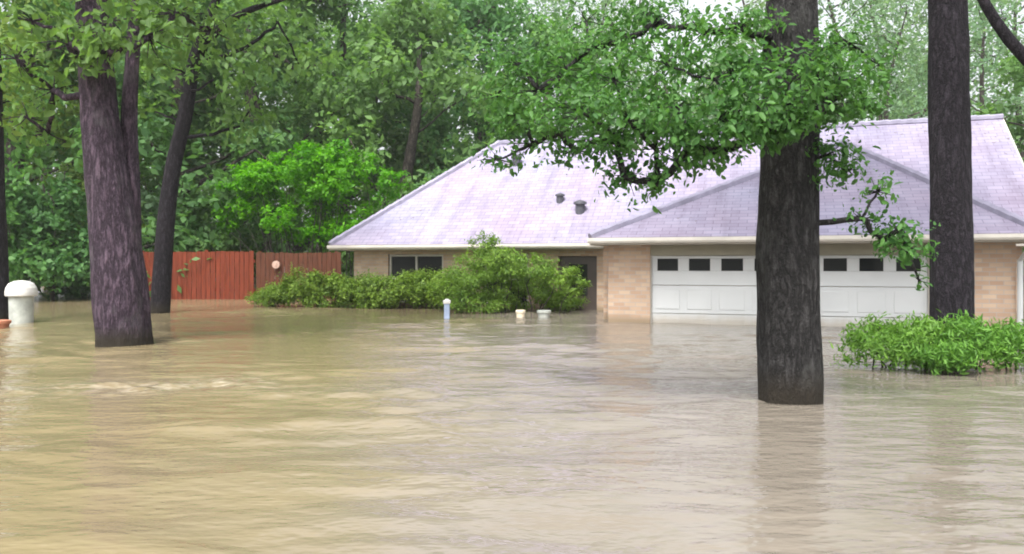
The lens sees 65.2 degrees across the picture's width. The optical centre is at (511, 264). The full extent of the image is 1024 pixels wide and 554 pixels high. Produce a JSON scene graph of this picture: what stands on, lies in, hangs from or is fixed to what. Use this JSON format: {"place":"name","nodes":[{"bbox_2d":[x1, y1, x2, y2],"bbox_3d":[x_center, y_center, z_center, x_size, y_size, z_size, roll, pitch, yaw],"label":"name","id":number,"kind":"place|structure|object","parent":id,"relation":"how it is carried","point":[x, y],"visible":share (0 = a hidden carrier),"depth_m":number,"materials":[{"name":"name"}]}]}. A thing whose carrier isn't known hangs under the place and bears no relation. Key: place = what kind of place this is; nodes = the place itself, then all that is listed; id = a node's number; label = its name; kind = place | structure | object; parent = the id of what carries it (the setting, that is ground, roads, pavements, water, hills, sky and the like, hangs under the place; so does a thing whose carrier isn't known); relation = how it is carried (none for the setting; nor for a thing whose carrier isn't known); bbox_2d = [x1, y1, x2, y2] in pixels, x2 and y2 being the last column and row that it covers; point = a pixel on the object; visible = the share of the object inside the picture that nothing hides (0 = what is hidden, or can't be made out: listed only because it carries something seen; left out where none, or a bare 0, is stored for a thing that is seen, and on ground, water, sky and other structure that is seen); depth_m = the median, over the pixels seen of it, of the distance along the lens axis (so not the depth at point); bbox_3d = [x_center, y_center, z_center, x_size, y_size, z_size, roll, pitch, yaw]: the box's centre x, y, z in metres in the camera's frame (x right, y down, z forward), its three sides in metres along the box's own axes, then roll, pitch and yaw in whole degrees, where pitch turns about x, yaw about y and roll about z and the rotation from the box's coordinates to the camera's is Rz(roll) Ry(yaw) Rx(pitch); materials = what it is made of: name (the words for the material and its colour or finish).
{"place":"outdoors","nodes":[
{"label":"outdoors","id":0,"kind":"place"},
{"bbox_2d":[0,279,1023,553],"bbox_3d":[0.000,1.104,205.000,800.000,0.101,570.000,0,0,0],"label":"water","id":1,"kind":"structure","parent":0,"point":[222,427],"depth_m":4.99,"materials":[{"name":"beige liquid"}]},
{"bbox_2d":[0,319,11,328],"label":"garden pot","id":2,"kind":"object","parent":1,"relation":"on","point":[5,323],"visible":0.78,"depth_m":13.54,"materials":[{"name":"ceramic"}]},
{"bbox_2d":[4,280,37,323],"bbox_3d":[-9.200,1.125,15.000,0.540,1.650,0.540,0,0,0],"label":"trash bin","id":3,"kind":"object","parent":1,"relation":"in","point":[20,294],"visible":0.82,"depth_m":14.83,"materials":[{"name":"plastic"}]},
{"bbox_2d":[516,310,524,316],"bbox_3d":[0.177,1.150,16.600,0.205,0.400,0.205,0,0,0],"label":"garden pot","id":4,"kind":"object","parent":1,"relation":"in","point":[520,313],"visible":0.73,"depth_m":16.52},
{"bbox_2d":[537,310,550,317],"bbox_3d":[0.660,1.150,16.500,0.296,0.400,0.296,0,0,0],"label":"garden pot","id":5,"kind":"object","parent":1,"relation":"in","point":[543,313],"visible":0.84,"depth_m":16.39,"materials":[{"name":"plastic"}]},
{"bbox_2d":[0,0,1023,251],"label":"sky","id":6,"kind":"structure","parent":0,"point":[700,4],"materials":[{"name":"white"}]},
{"bbox_3d":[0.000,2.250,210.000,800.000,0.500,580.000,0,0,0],"label":"ground","id":7,"kind":"structure","parent":0,"visible":0},
{"bbox_2d":[0,0,59,319],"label":"edge tree","id":8,"kind":"object","parent":7,"relation":"on","point":[4,280],"visible":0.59,"depth_m":15.20,"materials":[{"name":"green plant"}]},
{"bbox_2d":[0,0,79,178],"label":"background tree","id":9,"kind":"object","parent":7,"relation":"on","point":[9,2],"depth_m":45.67,"materials":[{"name":"green plant"}]},
{"bbox_2d":[5,162,84,283],"bbox_3d":[-15.209,-0.538,23.689,4.306,5.089,4.788,0,0,43],"label":"shrub","id":10,"kind":"object","parent":7,"relation":"on","point":[14,255],"visible":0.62,"depth_m":23.31,"materials":[{"name":"green plant"}]},
{"bbox_2d":[7,164,89,299],"bbox_3d":[-13.942,-0.538,24.624,4.507,5.089,4.053,0,0,-28],"label":"shrub","id":11,"kind":"object","parent":7,"relation":"on","point":[55,199],"visible":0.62,"depth_m":23.87,"materials":[{"name":"green plant"}]},
{"bbox_2d":[22,159,153,296],"bbox_3d":[-14.397,-0.752,26.808,4.813,5.518,5.352,0,0,-38],"label":"shrub","id":12,"kind":"object","parent":7,"relation":"on","point":[80,176],"visible":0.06,"depth_m":26.07,"materials":[{"name":"green plant"}]},
{"bbox_2d":[0,0,193,292],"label":"background tree","id":13,"kind":"object","parent":7,"relation":"on","point":[15,154],"visible":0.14,"depth_m":25.15,"materials":[{"name":"green plant"}]},
{"bbox_2d":[1,0,218,294],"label":"background tree","id":14,"kind":"object","parent":7,"relation":"on","point":[68,111],"visible":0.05,"depth_m":28.91,"materials":[{"name":"green plant"}]},
{"bbox_2d":[0,0,255,347],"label":"oak tree","id":15,"kind":"object","parent":7,"relation":"on","point":[120,295],"visible":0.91,"depth_m":10.78,"materials":[{"name":"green plant"}]},
{"bbox_2d":[55,1,219,186],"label":"background tree","id":16,"kind":"object","parent":7,"relation":"on","point":[199,82],"visible":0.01,"depth_m":41.95,"materials":[{"name":"green plant"}]},
{"bbox_2d":[83,176,196,296],"bbox_3d":[-12.810,-0.538,28.236,4.306,5.089,4.788,0,0,0],"label":"shrub","id":17,"kind":"object","parent":7,"relation":"on","point":[151,203],"visible":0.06,"depth_m":27.37,"materials":[{"name":"green plant"}]},
{"bbox_2d":[23,0,318,296],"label":"background tree","id":18,"kind":"object","parent":7,"relation":"on","point":[253,149],"visible":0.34,"depth_m":27.55,"materials":[{"name":"green plant"}]},
{"bbox_2d":[143,250,255,298],"bbox_3d":[-10.058,0.775,25.081,4.050,2.450,0.178,0,0,0],"label":"wooden fence","id":19,"kind":"object","parent":7,"relation":"on","point":[217,274],"visible":0.38,"depth_m":25.00,"materials":[{"name":"red wood"}]},
{"bbox_2d":[173,177,265,293],"bbox_3d":[-10.487,-0.538,27.837,4.053,5.089,4.507,0,0,-38],"label":"shrub","id":20,"kind":"object","parent":7,"relation":"on","point":[233,245],"visible":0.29,"depth_m":27.22,"materials":[{"name":"green plant"}]},
{"bbox_2d":[138,0,338,313],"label":"slender tree","id":21,"kind":"object","parent":7,"relation":"on","point":[160,300],"visible":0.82,"depth_m":17.88,"materials":[{"name":"green plant"}]},
{"bbox_2d":[190,32,303,208],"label":"background tree","id":22,"kind":"object","parent":7,"relation":"on","point":[240,108],"visible":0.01,"depth_m":47.34,"materials":[{"name":"green plant"}]},
{"bbox_2d":[119,0,392,284],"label":"background tree","id":23,"kind":"object","parent":7,"relation":"on","point":[310,107],"visible":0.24,"depth_m":31.95,"materials":[{"name":"green plant"}]},
{"bbox_2d":[218,4,377,280],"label":"background tree","id":24,"kind":"object","parent":7,"relation":"on","point":[302,208],"depth_m":51.38,"materials":[{"name":"green plant"}]},
{"bbox_2d":[256,251,341,298],"bbox_3d":[-6.675,0.795,25.130,2.683,2.410,0.180,0,0,0],"label":"wooden fence","id":25,"kind":"object","parent":7,"relation":"on","point":[325,263],"visible":0.38,"depth_m":25.05,"materials":[{"name":"brown wood"}]},
{"bbox_2d":[272,261,279,268],"bbox_3d":[-7.354,0.017,24.940,0.240,0.240,0.120,0,0,0],"label":"wall plate","id":26,"kind":"object","parent":25,"relation":"attached to","point":[275,264],"depth_m":24.90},
{"bbox_2d":[209,136,409,287],"bbox_3d":[-6.699,-1.165,26.740,6.687,6.354,3.684,0,0,0],"label":"lime bush","id":27,"kind":"object","parent":7,"relation":"on","point":[325,174],"visible":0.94,"depth_m":26.20,"materials":[{"name":"green plant"}]},
{"bbox_2d":[246,0,431,224],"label":"background tree","id":28,"kind":"object","parent":7,"relation":"on","point":[342,27],"visible":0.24,"depth_m":35.45,"materials":[{"name":"green plant"}]},
{"bbox_2d":[244,262,476,308],"bbox_3d":[-3.864,0.980,20.198,6.453,2.075,1.481,0,0,15],"label":"hedge","id":29,"kind":"object","parent":7,"relation":"on","point":[363,291],"visible":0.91,"depth_m":20.01,"materials":[{"name":"green plant"}]},
{"bbox_2d":[269,0,466,252],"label":"background tree","id":30,"kind":"object","parent":7,"relation":"on","point":[337,31],"visible":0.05,"depth_m":44.48,"materials":[{"name":"green plant"}]},
{"bbox_2d":[341,178,402,279],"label":"shrub","id":31,"kind":"object","parent":7,"relation":"on","point":[352,252],"visible":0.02,"depth_m":28.25,"materials":[{"name":"green plant"}]},
{"bbox_2d":[285,0,505,286],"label":"background tree","id":32,"kind":"object","parent":7,"relation":"on","point":[371,75],"visible":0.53,"depth_m":31.86,"materials":[{"name":"green plant"}]},
{"bbox_2d":[391,166,450,202],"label":"shrub","id":33,"kind":"object","parent":7,"relation":"on","point":[433,176],"visible":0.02,"depth_m":30.26,"materials":[{"name":"green plant"}]},
{"bbox_2d":[378,0,481,183],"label":"background tree","id":34,"kind":"object","parent":7,"relation":"on","point":[431,6],"visible":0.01,"depth_m":48.81,"materials":[{"name":"green plant"}]},
{"bbox_2d":[443,299,450,318],"bbox_3d":[-1.318,1.350,16.200,0.150,1.300,0.140,0,0,0],"label":"marker post","id":35,"kind":"object","parent":7,"relation":"on","point":[446,302],"visible":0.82,"depth_m":16.14,"materials":[{"name":"blue paint"}]},
{"bbox_2d":[361,0,580,205],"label":"background tree","id":36,"kind":"object","parent":7,"relation":"on","point":[489,21],"visible":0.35,"depth_m":35.60,"materials":[{"name":"green plant"}]},
{"bbox_2d":[423,229,591,313],"bbox_3d":[-0.135,0.603,18.489,3.975,2.821,2.572,0,0,0],"label":"arching shrub","id":37,"kind":"object","parent":7,"relation":"on","point":[542,275],"visible":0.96,"depth_m":18.05,"materials":[{"name":"green plant"}]},
{"bbox_2d":[455,12,632,150],"bbox_3d":[1.743,-4.732,35.861,9.858,13.484,9.795,0,0,-33],"label":"background tree","id":38,"kind":"object","parent":7,"relation":"on","point":[537,34],"visible":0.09,"depth_m":35.09,"materials":[{"name":"green plant"}]},
{"bbox_2d":[499,0,684,132],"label":"background tree","id":39,"kind":"object","parent":7,"relation":"on","point":[555,8],"visible":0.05,"depth_m":44.79,"materials":[{"name":"green plant"}]},
{"bbox_2d":[534,0,699,135],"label":"background tree","id":40,"kind":"object","parent":7,"relation":"on","point":[603,15],"visible":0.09,"depth_m":40.86,"materials":[{"name":"green plant"}]},
{"bbox_2d":[577,0,729,132],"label":"background tree","id":41,"kind":"object","parent":7,"relation":"on","point":[614,14],"visible":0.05,"depth_m":46.55,"materials":[{"name":"green plant"}]},
{"bbox_2d":[631,71,700,132],"bbox_3d":[7.612,-3.911,39.986,7.836,11.841,7.886,0,0,-15],"label":"background tree","id":42,"kind":"object","parent":7,"relation":"on","point":[682,93],"depth_m":39.29,"materials":[{"name":"green plant"}]},
{"bbox_2d":[327,114,1023,328],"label":"brick house","id":43,"kind":"structure","parent":7,"relation":"on","point":[690,250],"depth_m":15.89,"materials":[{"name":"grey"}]},
{"bbox_2d":[390,254,442,302],"bbox_3d":[-2.435,0.370,20.548,1.530,1.240,0.100,0,0,19],"label":"window","id":44,"kind":"structure","parent":43,"relation":"in","point":[406,262],"depth_m":20.53,"materials":[{"name":"black glass"}]},
{"bbox_2d":[483,254,527,303],"bbox_3d":[-0.135,0.370,19.773,1.180,1.240,0.100,0,0,19],"label":"window","id":45,"kind":"structure","parent":43,"relation":"in","point":[522,299],"depth_m":19.71,"materials":[{"name":"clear glass"}]},
{"bbox_2d":[560,256,596,309],"bbox_3d":[1.594,0.905,19.200,0.910,2.190,0.065,0,0,19],"label":"front door","id":46,"kind":"structure","parent":43,"relation":"in","point":[588,264],"depth_m":19.11,"materials":[{"name":"grey wood"}]},
{"bbox_2d":[652,255,926,325],"bbox_3d":[4.873,0.911,14.400,4.680,2.138,0.053,0,0,19],"label":"garage door","id":47,"kind":"structure","parent":43,"relation":"in","point":[883,286],"depth_m":14.55,"materials":[{"name":"white paint"}]},
{"bbox_2d":[453,0,940,404],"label":"oak tree","id":48,"kind":"object","parent":7,"relation":"on","point":[795,107],"visible":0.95,"depth_m":6.21,"materials":[{"name":"green plant"}]},
{"bbox_2d":[695,37,759,126],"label":"background tree","id":49,"kind":"object","parent":7,"relation":"on","point":[735,44],"visible":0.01,"depth_m":53.72,"materials":[{"name":"green plant"}]},
{"bbox_2d":[660,0,850,127],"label":"background tree","id":50,"kind":"object","parent":7,"relation":"on","point":[756,6],"visible":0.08,"depth_m":44.94,"materials":[{"name":"green plant"}]},
{"bbox_2d":[738,53,850,123],"bbox_3d":[13.909,-5.079,40.076,8.794,14.209,9.372,0,0,-2],"label":"background tree","id":51,"kind":"object","parent":7,"relation":"on","point":[820,78],"depth_m":39.43,"materials":[{"name":"green plant"}]},
{"bbox_2d":[731,0,927,122],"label":"background tree","id":52,"kind":"object","parent":7,"relation":"on","point":[832,15],"visible":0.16,"depth_m":40.18,"materials":[{"name":"green plant"}]},
{"bbox_2d":[828,309,967,372],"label":"shrub","id":53,"kind":"object","parent":7,"relation":"on","point":[872,341],"visible":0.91,"depth_m":8.27,"materials":[{"name":"green plant"}]},
{"bbox_2d":[822,0,988,120],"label":"background tree","id":54,"kind":"object","parent":7,"relation":"on","point":[898,26],"visible":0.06,"depth_m":45.88,"materials":[{"name":"green plant"}]},
{"bbox_2d":[828,0,1020,122],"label":"background tree","id":55,"kind":"object","parent":7,"relation":"on","point":[905,72],"visible":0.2,"depth_m":39.84,"materials":[{"name":"green plant"}]},
{"bbox_2d":[875,58,975,119],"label":"background tree","id":56,"kind":"object","parent":7,"relation":"on","point":[912,93],"visible":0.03,"depth_m":61.56,"materials":[{"name":"green plant"}]},
{"bbox_2d":[862,0,1023,141],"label":"background tree","id":57,"kind":"object","parent":7,"relation":"on","point":[924,8],"visible":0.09,"depth_m":45.14,"materials":[{"name":"green plant"}]},
{"bbox_2d":[927,0,975,363],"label":"pine tree","id":58,"kind":"object","parent":7,"relation":"on","point":[952,278],"visible":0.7,"depth_m":8.83,"materials":[{"name":"brown plant"}]},
{"bbox_2d":[890,0,1023,161],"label":"background tree","id":59,"kind":"object","parent":7,"relation":"on","point":[982,97],"visible":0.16,"depth_m":37.19,"materials":[{"name":"green plant"}]},
{"bbox_2d":[895,309,1023,375],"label":"shrub","id":60,"kind":"object","parent":7,"relation":"on","point":[964,357],"visible":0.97,"depth_m":8.00,"materials":[{"name":"green plant"}]},
{"bbox_2d":[923,0,1023,281],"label":"background tree","id":61,"kind":"object","parent":7,"relation":"on","point":[1013,11],"visible":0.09,"depth_m":43.29,"materials":[{"name":"green plant"}]},
{"bbox_2d":[968,316,1023,373],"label":"shrub","id":62,"kind":"object","parent":7,"relation":"on","point":[1017,334],"visible":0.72,"depth_m":8.14,"materials":[{"name":"green plant"}]},
{"bbox_2d":[971,21,1023,290],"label":"background tree","id":63,"kind":"object","parent":7,"relation":"on","point":[1013,65],"visible":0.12,"depth_m":30.42,"materials":[{"name":"green plant"}]},
{"bbox_2d":[977,0,1023,65],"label":"leaning tree","id":64,"kind":"object","parent":7,"relation":"on","point":[1012,43],"visible":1,"depth_m":8.12,"materials":[{"name":"brown plant"}]}
]}

